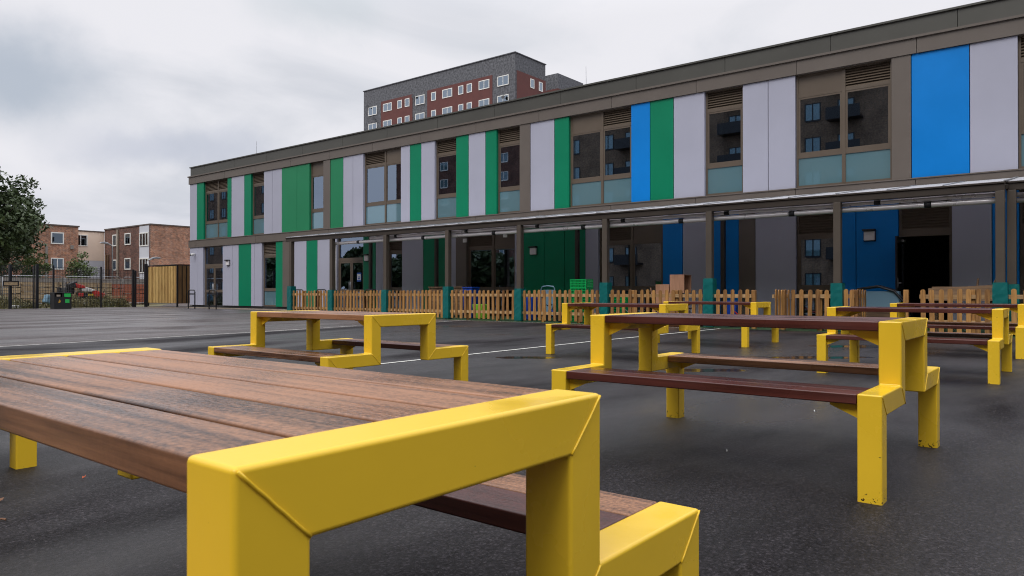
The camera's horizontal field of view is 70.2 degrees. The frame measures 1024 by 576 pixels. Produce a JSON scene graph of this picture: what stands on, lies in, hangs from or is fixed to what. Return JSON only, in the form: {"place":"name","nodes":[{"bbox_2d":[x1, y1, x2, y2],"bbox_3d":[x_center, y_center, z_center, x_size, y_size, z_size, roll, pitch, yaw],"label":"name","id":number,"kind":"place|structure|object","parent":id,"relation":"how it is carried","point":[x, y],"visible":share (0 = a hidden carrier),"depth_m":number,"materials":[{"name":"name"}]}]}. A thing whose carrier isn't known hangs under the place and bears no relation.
{"place":"outdoors","nodes":[
{"label":"outdoors","id":0,"kind":"place"},
{"bbox_2d":[2,224,79,277],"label":"brick house","id":1,"kind":"structure","parent":0,"point":[61,249],"depth_m":63.33,"materials":[{"name":"brown"}]},
{"bbox_2d":[51,232,63,243],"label":"window","id":2,"kind":"structure","parent":1,"relation":"in","point":[56,237],"depth_m":63.27,"materials":[{"name":"white plastic"}]},
{"bbox_2d":[51,258,63,269],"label":"window","id":3,"kind":"structure","parent":1,"relation":"in","point":[57,262],"depth_m":63.24,"materials":[{"name":"white plastic"}]},
{"bbox_2d":[5,304,165,308],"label":"rough ground","id":4,"kind":"structure","parent":0,"point":[150,305],"depth_m":47.12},
{"bbox_2d":[1,282,19,301],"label":"timber stack","id":5,"kind":"object","parent":4,"relation":"on","point":[17,291],"visible":0.26,"depth_m":44.93,"materials":[{"name":"brown wood"}]},
{"bbox_2d":[16,282,31,302],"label":"timber stack","id":6,"kind":"object","parent":4,"relation":"on","point":[23,286],"visible":0.42,"depth_m":45.45,"materials":[{"name":"brown wood"}]},
{"bbox_2d":[2,275,63,305],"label":"site fence","id":7,"kind":"object","parent":4,"relation":"on","point":[31,275],"visible":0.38,"depth_m":41.24,"materials":[{"name":"grey metal"}]},
{"bbox_2d":[20,248,52,277],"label":"young tree","id":8,"kind":"object","parent":4,"relation":"on","point":[29,262],"visible":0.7,"depth_m":50.89,"materials":[{"name":"green plant"}]},
{"bbox_2d":[39,282,59,302],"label":"timber stack","id":9,"kind":"object","parent":4,"relation":"on","point":[41,296],"visible":0.2,"depth_m":46.33,"materials":[{"name":"brown wood"}]},
{"bbox_2d":[0,293,131,308],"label":"weeds","id":10,"kind":"object","parent":4,"relation":"on","point":[42,304],"visible":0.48,"depth_m":41.73,"materials":[{"name":"plant"}]},
{"bbox_2d":[64,251,98,277],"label":"young tree","id":11,"kind":"object","parent":4,"relation":"on","point":[76,265],"visible":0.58,"depth_m":50.79,"materials":[{"name":"green plant"}]},
{"bbox_2d":[1,277,170,303],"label":"boundary wall","id":12,"kind":"structure","parent":4,"relation":"on","point":[59,280],"depth_m":49.79,"materials":[{"name":"brick"}]},
{"bbox_2d":[66,281,105,297],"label":"compact tractor","id":13,"kind":"object","parent":4,"relation":"on","point":[82,294],"visible":0.38,"depth_m":45.02,"materials":[{"name":"metal"}]},
{"bbox_2d":[64,276,119,303],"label":"site fence","id":14,"kind":"object","parent":4,"relation":"on","point":[87,295],"visible":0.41,"depth_m":43.66,"materials":[{"name":"grey metal"}]},
{"bbox_2d":[78,283,110,298],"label":"timber stack","id":15,"kind":"object","parent":4,"relation":"on","point":[104,285],"visible":0.09,"depth_m":48.97,"materials":[{"name":"brown wood"}]},
{"bbox_2d":[107,284,121,297],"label":"brick pallet","id":16,"kind":"object","parent":4,"relation":"on","point":[118,286],"visible":0.3,"depth_m":49.70,"materials":[{"name":"brick"}]},
{"bbox_2d":[117,284,131,302],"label":"brick pallet","id":17,"kind":"object","parent":4,"relation":"on","point":[127,287],"visible":0.32,"depth_m":50.23,"materials":[{"name":"brick"}]},
{"bbox_2d":[131,284,143,303],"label":"brick pallet","id":18,"kind":"object","parent":4,"relation":"on","point":[140,293],"visible":0.22,"depth_m":50.90,"materials":[{"name":"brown wood"}]},
{"bbox_2d":[78,230,104,278],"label":"rendered house","id":19,"kind":"structure","parent":0,"point":[90,244],"depth_m":66.79,"materials":[{"name":"brown"}]},
{"bbox_2d":[78,234,87,245],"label":"window","id":20,"kind":"structure","parent":19,"relation":"in","point":[82,239],"depth_m":66.10,"materials":[{"name":"white plastic"}]},
{"bbox_2d":[104,223,189,278],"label":"brick house","id":21,"kind":"structure","parent":0,"point":[136,247],"depth_m":63.85,"materials":[{"name":"brown"}]},
{"bbox_2d":[124,233,130,244],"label":"window","id":22,"kind":"structure","parent":21,"relation":"in","point":[127,236],"depth_m":64.63,"materials":[{"name":"white plastic"}]},
{"bbox_2d":[124,258,130,269],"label":"window","id":23,"kind":"structure","parent":21,"relation":"in","point":[127,261],"depth_m":64.61,"materials":[{"name":"white plastic"}]},
{"bbox_2d":[139,232,148,246],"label":"window","id":24,"kind":"structure","parent":21,"relation":"in","point":[143,237],"depth_m":62.58,"materials":[{"name":"white plastic"}]},
{"bbox_2d":[139,258,148,272],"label":"window","id":25,"kind":"structure","parent":21,"relation":"in","point":[142,261],"depth_m":62.76,"materials":[{"name":"white plastic"}]},
{"bbox_2d":[363,51,545,130],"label":"tower block","id":26,"kind":"structure","parent":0,"point":[504,77],"depth_m":106.96,"materials":[{"name":"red brick"}]},
{"bbox_2d":[415,94,424,105],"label":"window","id":27,"kind":"structure","parent":26,"relation":"in","point":[420,99],"depth_m":111.55,"materials":[{"name":"white plastic"}]},
{"bbox_2d":[442,88,451,98],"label":"window","id":28,"kind":"structure","parent":26,"relation":"in","point":[446,93],"depth_m":108.02,"materials":[{"name":"white plastic"}]},
{"bbox_2d":[479,79,488,89],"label":"window","id":29,"kind":"structure","parent":26,"relation":"in","point":[484,84],"depth_m":103.50,"materials":[{"name":"white plastic"}]},
{"bbox_2d":[497,74,508,86],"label":"window","id":30,"kind":"structure","parent":26,"relation":"in","point":[503,80],"depth_m":101.30,"materials":[{"name":"white plastic"}]},
{"bbox_2d":[0,0,984,278],"label":"sky","id":31,"kind":"structure","parent":0,"point":[108,105],"materials":[{"name":"white"}]},
{"bbox_2d":[0,303,1023,575],"bbox_3d":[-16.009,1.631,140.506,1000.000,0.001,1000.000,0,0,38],"label":"ground","id":32,"kind":"structure","parent":0,"point":[766,485],"depth_m":3.55,"materials":[{"name":"asphalt"}]},
{"bbox_2d":[0,265,11,308],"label":"fence","id":33,"kind":"object","parent":32,"relation":"on","point":[9,290],"visible":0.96,"depth_m":37.86,"materials":[{"name":"black metal"}]},
{"bbox_2d":[3,281,18,285],"bbox_3d":[-26.030,-0.233,37.836,0.028,0.280,0.720,0,0,38],"label":"framed board","id":34,"kind":"object","parent":33,"relation":"attached to","point":[10,283],"visible":1,"depth_m":37.84,"materials":[{"name":"beige metal"}]},
{"bbox_2d":[0,245,39,277],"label":"broadleaf tree","id":35,"kind":"object","parent":32,"relation":"on","point":[17,260],"visible":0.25,"depth_m":55.60,"materials":[{"name":"green plant"}]},
{"bbox_2d":[10,433,36,468],"bbox_3d":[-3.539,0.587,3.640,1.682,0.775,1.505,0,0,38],"label":"table leg","id":36,"kind":"object","parent":32,"relation":"on","point":[23,452],"visible":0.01,"depth_m":3.66,"materials":[{"name":"yellow paint"}]},
{"bbox_2d":[12,265,34,308],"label":"gate","id":37,"kind":"structure","parent":32,"relation":"on","point":[33,287],"depth_m":38.49,"materials":[{"name":"black metal"}]},
{"bbox_2d":[0,166,52,274],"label":"broadleaf tree","id":38,"kind":"object","parent":32,"relation":"on","point":[19,221],"visible":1,"depth_m":50.37,"materials":[{"name":"green plant"}]},
{"bbox_2d":[35,264,53,307],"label":"fence","id":39,"kind":"object","parent":32,"relation":"on","point":[37,286],"visible":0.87,"depth_m":38.91,"materials":[{"name":"black metal"}]},
{"bbox_2d":[50,292,71,308],"bbox_3d":[-23.565,0.658,38.061,0.526,0.860,0.840,0,0,38],"label":"litter bin","id":40,"kind":"object","parent":32,"relation":"on","point":[60,300],"visible":0.99,"depth_m":37.89,"materials":[{"name":"black plastic"}]},
{"bbox_2d":[54,267,101,306],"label":"fence","id":41,"kind":"object","parent":32,"relation":"on","point":[83,279],"visible":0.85,"depth_m":40.51,"materials":[{"name":"black metal"}]},
{"bbox_2d":[102,269,133,306],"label":"fence","id":42,"kind":"object","parent":32,"relation":"on","point":[131,284],"visible":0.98,"depth_m":42.17,"materials":[{"name":"black metal"}]},
{"bbox_2d":[134,264,147,306],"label":"gate","id":43,"kind":"structure","parent":32,"relation":"on","point":[145,282],"depth_m":43.16,"materials":[{"name":"black metal"}]},
{"bbox_2d":[148,264,189,306],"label":"bin store","id":44,"kind":"structure","parent":32,"relation":"on","point":[170,283],"depth_m":43.63,"materials":[{"name":"brown wood"}]},
{"bbox_2d":[187,307,286,310],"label":"kerb","id":45,"kind":"structure","parent":32,"relation":"on","point":[240,308],"depth_m":36.79,"materials":[{"name":"concrete"}]},
{"bbox_2d":[293,290,327,310],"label":"picket fence","id":46,"kind":"object","parent":32,"relation":"on","point":[319,294],"visible":0.8,"depth_m":28.22,"materials":[{"name":"brown wood"}]},
{"bbox_2d":[208,310,467,380],"bbox_3d":[-1.506,0.599,6.356,1.682,0.775,1.505,0,0,39],"label":"picnic table","id":47,"kind":"object","parent":32,"relation":"on","point":[372,343],"visible":0.89,"depth_m":6.07,"materials":[{"name":"yellow paint"}]},
{"bbox_2d":[0,347,699,575],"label":"picnic table","id":48,"kind":"object","parent":32,"relation":"on","point":[270,468],"visible":1,"depth_m":1.10,"materials":[{"name":"yellow paint"}]},
{"bbox_2d":[381,329,712,363],"bbox_3d":[1.290,0.949,12.746,0.140,0.001,11.979,0,0,38],"label":"court marking","id":49,"kind":"object","parent":32,"relation":"on","point":[525,348],"visible":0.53,"depth_m":11.33,"materials":[{"name":"white paint"}]},
{"bbox_2d":[187,0,1023,320],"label":"school building","id":50,"kind":"structure","parent":32,"relation":"on","point":[937,96],"depth_m":22.80,"materials":[{"name":"grey"}]},
{"bbox_2d":[205,178,227,238],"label":"window","id":51,"kind":"structure","parent":50,"relation":"in","point":[216,192],"depth_m":38.96,"materials":[{"name":"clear glass"}]},
{"bbox_2d":[253,172,263,234],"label":"window","id":52,"kind":"structure","parent":50,"relation":"in","point":[258,178],"depth_m":36.48,"materials":[{"name":"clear glass"}]},
{"bbox_2d":[264,242,275,306],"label":"window","id":53,"kind":"structure","parent":50,"relation":"in","point":[269,247],"depth_m":35.83,"materials":[{"name":"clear glass"}]},
{"bbox_2d":[311,161,322,229],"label":"window","id":54,"kind":"structure","parent":50,"relation":"in","point":[316,168],"depth_m":33.51,"materials":[{"name":"clear glass"}]},
{"bbox_2d":[365,147,400,224],"bbox_3d":[-5.393,-4.236,30.679,2.345,3.110,0.077,0,0,38],"label":"window","id":55,"kind":"structure","parent":50,"relation":"in","point":[382,168],"depth_m":30.70,"materials":[{"name":"clear glass"}]},
{"bbox_2d":[389,234,401,308],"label":"window","id":56,"kind":"structure","parent":50,"relation":"in","point":[395,247],"depth_m":30.21,"materials":[{"name":"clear glass"}]},
{"bbox_2d":[436,137,455,218],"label":"window","id":57,"kind":"structure","parent":50,"relation":"in","point":[446,148],"depth_m":28.43,"materials":[{"name":"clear glass"}]},
{"bbox_2d":[469,226,514,310],"bbox_3d":[-0.726,-0.721,26.948,2.303,3.160,0.077,0,0,38],"label":"window","id":58,"kind":"structure","parent":50,"relation":"in","point":[491,257],"depth_m":26.87,"materials":[{"name":"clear glass"}]},
{"bbox_2d":[498,126,519,213],"bbox_3d":[-0.055,-4.259,26.436,1.077,3.110,0.073,0,0,38],"label":"window","id":59,"kind":"structure","parent":50,"relation":"in","point":[508,138],"depth_m":26.47,"materials":[{"name":"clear glass"}]},
{"bbox_2d":[571,106,630,206],"bbox_3d":[2.944,-4.271,24.048,2.381,3.110,0.077,0,0,38],"label":"window","id":60,"kind":"structure","parent":50,"relation":"in","point":[603,189],"depth_m":23.99,"materials":[{"name":"brown glass"}]},
{"bbox_2d":[600,216,662,312],"bbox_3d":[3.829,-0.740,23.325,2.315,3.160,0.077,0,0,38],"label":"window","id":61,"kind":"structure","parent":50,"relation":"in","point":[647,234],"depth_m":23.25,"materials":[{"name":"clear glass"}]},
{"bbox_2d":[706,86,742,195],"bbox_3d":[6.264,-4.285,21.409,1.151,3.110,0.073,0,0,38],"label":"window","id":62,"kind":"structure","parent":50,"relation":"in","point":[726,177],"depth_m":21.43,"materials":[{"name":"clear glass"}]},
{"bbox_2d":[797,203,832,315],"bbox_3d":[8.340,-0.759,19.739,1.166,3.160,0.073,0,0,38],"label":"window","id":63,"kind":"structure","parent":50,"relation":"in","point":[820,226],"depth_m":19.89,"materials":[{"name":"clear glass"}]},
{"bbox_2d":[796,59,891,187],"bbox_3d":[8.808,-4.296,19.383,2.387,3.110,0.077,0,0,38],"label":"window","id":64,"kind":"structure","parent":50,"relation":"in","point":[845,164],"depth_m":19.32,"materials":[{"name":"brown glass"}]},
{"bbox_2d":[862,229,875,241],"bbox_3d":[9.203,-1.361,18.773,0.300,0.310,0.169,0,0,38],"label":"wall light","id":65,"kind":"object","parent":50,"relation":"attached to","point":[869,234],"visible":1,"depth_m":18.74,"materials":[{"name":"white"}]},
{"bbox_2d":[895,195,951,302],"bbox_3d":[10.049,-0.699,17.837,1.165,3.300,0.923,0,0,38],"label":"doorway","id":66,"kind":"structure","parent":50,"relation":"in","point":[934,221],"depth_m":18.11,"materials":[{"name":"black metal"}]},
{"bbox_2d":[1018,35,1023,168],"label":"window","id":67,"kind":"structure","parent":50,"relation":"in","point":[1020,38],"depth_m":16.94,"materials":[{"name":"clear glass"}]},
{"bbox_2d":[1020,190,1023,303],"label":"window","id":68,"kind":"structure","parent":50,"relation":"in","point":[1021,204],"depth_m":16.92,"materials":[{"name":"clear glass"}]},
{"bbox_2d":[546,303,699,353],"bbox_3d":[1.605,0.609,10.496,1.682,0.775,1.505,0,0,39],"label":"picnic table","id":69,"kind":"object","parent":32,"relation":"on","point":[566,324],"visible":0.7,"depth_m":10.40,"materials":[{"name":"yellow paint"}]},
{"bbox_2d":[658,301,778,346],"bbox_3d":[3.571,0.626,12.753,1.682,0.775,1.505,0,0,39],"label":"picnic table","id":70,"kind":"object","parent":32,"relation":"on","point":[755,306],"visible":0.4,"depth_m":12.34,"materials":[{"name":"yellow paint"}]},
{"bbox_2d":[436,314,1014,337],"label":"pavement","id":71,"kind":"structure","parent":32,"relation":"on","point":[758,328],"depth_m":20.97,"materials":[{"name":"concrete"}]},
{"bbox_2d":[334,290,380,311],"bbox_3d":[-5.584,0.561,26.500,2.741,0.972,0.150,0,0,38],"label":"picket fence","id":72,"kind":"object","parent":71,"relation":"on","point":[368,295],"visible":0.76,"depth_m":26.42,"materials":[{"name":"brown wood"}]},
{"bbox_2d":[388,290,442,317],"bbox_3d":[-3.239,0.551,24.635,2.712,0.972,0.150,0,0,38],"label":"picket fence","id":73,"kind":"object","parent":71,"relation":"on","point":[401,294],"visible":0.78,"depth_m":24.55,"materials":[{"name":"brown wood"}]},
{"bbox_2d":[428,286,466,317],"bbox_3d":[-2.181,0.486,25.499,1.637,1.070,0.480,0,0,38],"label":"wooden planter","id":74,"kind":"object","parent":71,"relation":"on","point":[457,288],"visible":0.34,"depth_m":25.50,"materials":[{"name":"brown wood"}]},
{"bbox_2d":[462,287,479,317],"bbox_3d":[-1.377,0.481,24.476,0.454,1.030,0.432,0,0,38],"label":"storage bin","id":75,"kind":"object","parent":71,"relation":"on","point":[472,289],"visible":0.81,"depth_m":24.32,"materials":[{"name":"blue plastic"}]},
{"bbox_2d":[450,290,513,320],"bbox_3d":[-0.913,0.541,22.785,2.693,0.972,0.150,0,0,38],"label":"picket fence","id":76,"kind":"object","parent":71,"relation":"on","point":[467,311],"visible":0.92,"depth_m":22.70,"materials":[{"name":"brown wood"}]},
{"bbox_2d":[526,297,537,319],"bbox_3d":[0.594,0.635,22.525,0.299,0.700,0.299,0,0,38],"label":"storage tub","id":77,"kind":"object","parent":71,"relation":"on","point":[531,307],"visible":0.48,"depth_m":22.44,"materials":[{"name":"blue plastic"}]},
{"bbox_2d":[540,285,554,315],"bbox_3d":[1.023,0.435,22.296,0.564,1.046,0.275,0,0,38],"label":"trolley","id":78,"kind":"object","parent":71,"relation":"on","point":[547,291],"visible":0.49,"depth_m":22.38,"materials":[{"name":"grey plastic"}]},
{"bbox_2d":[523,290,599,322],"bbox_3d":[1.413,0.531,20.934,2.713,0.971,0.150,0,0,38],"label":"picket fence","id":79,"kind":"object","parent":71,"relation":"on","point":[542,313],"visible":0.81,"depth_m":21.01,"materials":[{"name":"brown wood"}]},
{"bbox_2d":[285,176,1018,331],"bbox_3d":[1.302,-0.757,22.994,23.984,3.570,3.285,0,0,38],"label":"canopy","id":80,"kind":"object","parent":71,"relation":"on","point":[995,188],"visible":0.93,"depth_m":18.85,"materials":[{"name":"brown metal"}]},
{"bbox_2d":[287,286,295,310],"bbox_3d":[-8.790,0.470,29.038,0.257,1.080,0.257,0,0,38],"label":"post pad","id":81,"kind":"object","parent":80,"relation":"attached to","point":[290,289],"visible":0.83,"depth_m":28.93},
{"bbox_2d":[327,290,336,310],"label":"post pad","id":82,"kind":"object","parent":80,"relation":"attached to","point":[330,299],"visible":0.74,"depth_m":27.32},
{"bbox_2d":[381,290,390,311],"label":"post pad","id":83,"kind":"object","parent":80,"relation":"attached to","point":[384,300],"visible":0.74,"depth_m":25.44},
{"bbox_2d":[443,286,453,317],"bbox_3d":[-2.079,0.467,23.700,0.257,1.030,0.257,0,0,38],"label":"post pad","id":84,"kind":"object","parent":80,"relation":"attached to","point":[446,301],"visible":0.88,"depth_m":23.60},
{"bbox_2d":[514,289,525,320],"bbox_3d":[0.240,0.494,21.855,0.257,0.955,0.257,0,0,38],"label":"post pad","id":85,"kind":"object","parent":80,"relation":"attached to","point":[518,304],"visible":0.89,"depth_m":21.75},
{"bbox_2d":[599,283,611,313],"bbox_3d":[2.574,0.407,19.999,0.257,1.110,0.257,0,0,38],"label":"post pad","id":86,"kind":"object","parent":80,"relation":"attached to","point":[605,289],"visible":0.61,"depth_m":19.90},
{"bbox_2d":[703,278,716,326],"bbox_3d":[4.925,0.357,18.129,0.257,1.190,0.257,0,0,38],"label":"post pad","id":87,"kind":"object","parent":80,"relation":"attached to","point":[709,287],"visible":0.75,"depth_m":18.04,"materials":[{"name":"plastic"}]},
{"bbox_2d":[830,283,844,330],"bbox_3d":[7.274,0.417,16.260,0.257,1.050,0.257,0,0,38],"label":"post pad","id":88,"kind":"object","parent":80,"relation":"attached to","point":[837,295],"visible":0.53,"depth_m":16.16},
{"bbox_2d":[992,282,1008,307],"bbox_3d":[9.643,0.412,14.376,0.257,1.040,0.257,0,0,38],"label":"post pad","id":89,"kind":"object","parent":80,"relation":"attached to","point":[1000,292],"visible":0.41,"depth_m":14.28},
{"bbox_2d":[609,289,702,313],"bbox_3d":[3.756,0.521,19.071,2.733,0.972,0.150,0,0,38],"label":"picket fence","id":90,"kind":"object","parent":71,"relation":"on","point":[674,295],"visible":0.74,"depth_m":19.11,"materials":[{"name":"brown wood"}]},
{"bbox_2d":[714,289,756,328],"bbox_3d":[5.432,0.515,17.738,1.011,0.970,0.150,0,0,38],"label":"picket fence","id":91,"kind":"object","parent":71,"relation":"on","point":[739,295],"visible":0.64,"depth_m":17.68,"materials":[{"name":"brown wood"}]},
{"bbox_2d":[781,289,829,330],"bbox_3d":[6.733,0.512,16.703,1.129,0.965,0.150,0,0,38],"label":"picket fence","id":92,"kind":"object","parent":71,"relation":"on","point":[819,295],"visible":0.59,"depth_m":16.56,"materials":[{"name":"brown wood"}]},
{"bbox_2d":[844,289,858,316],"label":"picket fence","id":93,"kind":"object","parent":71,"relation":"on","point":[853,295],"visible":0.58,"depth_m":16.04,"materials":[{"name":"brown wood"}]},
{"bbox_2d":[855,289,865,316],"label":"picket gate","id":94,"kind":"structure","parent":71,"relation":"on","point":[862,302],"depth_m":16.70,"materials":[{"name":"brown wood"}]},
{"bbox_2d":[857,285,912,316],"bbox_3d":[8.895,0.453,17.386,1.219,1.050,0.370,0,0,38],"label":"buggy","id":95,"kind":"object","parent":71,"relation":"on","point":[882,298],"visible":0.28,"depth_m":17.32,"materials":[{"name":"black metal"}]},
{"bbox_2d":[903,289,991,332],"bbox_3d":[8.922,0.500,14.961,1.588,0.970,0.150,0,0,38],"label":"picket fence","id":96,"kind":"object","parent":71,"relation":"on","point":[973,296],"visible":0.64,"depth_m":14.78,"materials":[{"name":"brown wood"}]},
{"bbox_2d":[928,285,992,332],"bbox_3d":[9.580,0.453,15.505,1.190,1.030,0.500,0,0,38],"label":"wooden trough","id":97,"kind":"object","parent":71,"relation":"on","point":[982,288],"visible":0.29,"depth_m":15.34,"materials":[{"name":"brown wood"}]},
{"bbox_2d":[1006,177,1023,335],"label":"canopy","id":98,"kind":"object","parent":71,"relation":"on","point":[1015,185],"visible":0.66,"depth_m":14.66,"materials":[{"name":"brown metal"}]},
{"bbox_2d":[1009,284,1019,333],"bbox_3d":[10.102,0.429,14.713,0.257,1.010,0.257,0,0,38],"label":"post pad","id":99,"kind":"object","parent":98,"relation":"attached to","point":[1014,286],"visible":0.21,"depth_m":14.61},
{"bbox_2d":[1009,289,1023,334],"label":"picket fence","id":100,"kind":"object","parent":71,"relation":"on","point":[1013,296],"visible":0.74,"depth_m":14.18,"materials":[{"name":"brown wood"}]},
{"bbox_2d":[551,312,939,505],"bbox_3d":[1.342,0.547,4.129,1.682,0.775,1.505,0,0,38],"label":"picnic table","id":101,"kind":"object","parent":32,"relation":"on","point":[900,368],"visible":0.93,"depth_m":3.81,"materials":[{"name":"yellow paint"}]},
{"bbox_2d":[772,289,790,328],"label":"picket gate","id":102,"kind":"structure","parent":32,"relation":"on","point":[783,295],"depth_m":16.50,"materials":[{"name":"brown wood"}]},
{"bbox_2d":[816,306,1012,384],"bbox_3d":[4.469,0.605,8.072,1.682,0.775,1.505,0,0,38],"label":"picnic table","id":103,"kind":"object","parent":32,"relation":"on","point":[998,340],"visible":0.86,"depth_m":7.77,"materials":[{"name":"yellow paint"}]},
{"bbox_2d":[890,303,1023,358],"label":"picnic table","id":104,"kind":"object","parent":32,"relation":"on","point":[1016,330],"visible":0.54,"depth_m":10.15,"materials":[{"name":"yellow paint"}]},
{"bbox_2d":[545,73,582,91],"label":"tower block","id":105,"kind":"structure","parent":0,"point":[556,81],"depth_m":110.52,"materials":[{"name":"grey concrete"}]},
{"bbox_2d":[656,284,669,292],"bbox_3d":[4.228,0.020,20.021,0.400,0.240,0.420,0,0,38],"label":"wooden block","id":106,"kind":"object","parent":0,"point":[662,287],"depth_m":19.85,"materials":[{"name":"brown wood"}]},
{"bbox_2d":[656,293,683,303],"bbox_3d":[4.317,0.366,19.948,0.620,0.450,0.420,0,0,38],"label":"wooden block","id":107,"kind":"object","parent":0,"point":[657,300],"depth_m":19.92,"materials":[{"name":"brown wood"}]},
{"bbox_2d":[670,274,690,292],"bbox_3d":[4.581,-0.111,19.791,0.420,0.500,0.450,0,0,38],"label":"wooden block","id":108,"kind":"object","parent":107,"relation":"on","point":[682,282],"depth_m":19.68,"materials":[{"name":"brown wood"}]},
{"bbox_3d":[2.035,0.610,21.314,0.554,0.245,0.394,0,0,38],"label":"plastic crate","id":109,"kind":"object","parent":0,"visible":0},
{"bbox_2d":[571,297,590,302],"bbox_3d":[2.035,0.363,21.316,0.554,0.245,0.394,0,0,38],"label":"plastic crate","id":110,"kind":"object","parent":109,"relation":"on","point":[589,301],"visible":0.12,"depth_m":21.14,"materials":[{"name":"green"}]},
{"bbox_2d":[570,288,592,293],"bbox_3d":[2.035,0.116,21.317,0.554,0.245,0.394,0,0,38],"label":"plastic crate","id":111,"kind":"object","parent":110,"relation":"on","point":[588,289],"visible":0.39,"depth_m":21.18,"materials":[{"name":"green"}]},
{"bbox_2d":[570,279,592,287],"bbox_3d":[2.035,-0.131,21.318,0.554,0.245,0.394,0,0,38],"label":"plastic crate","id":112,"kind":"object","parent":111,"relation":"on","point":[576,282],"visible":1,"depth_m":21.18,"materials":[{"name":"green"}]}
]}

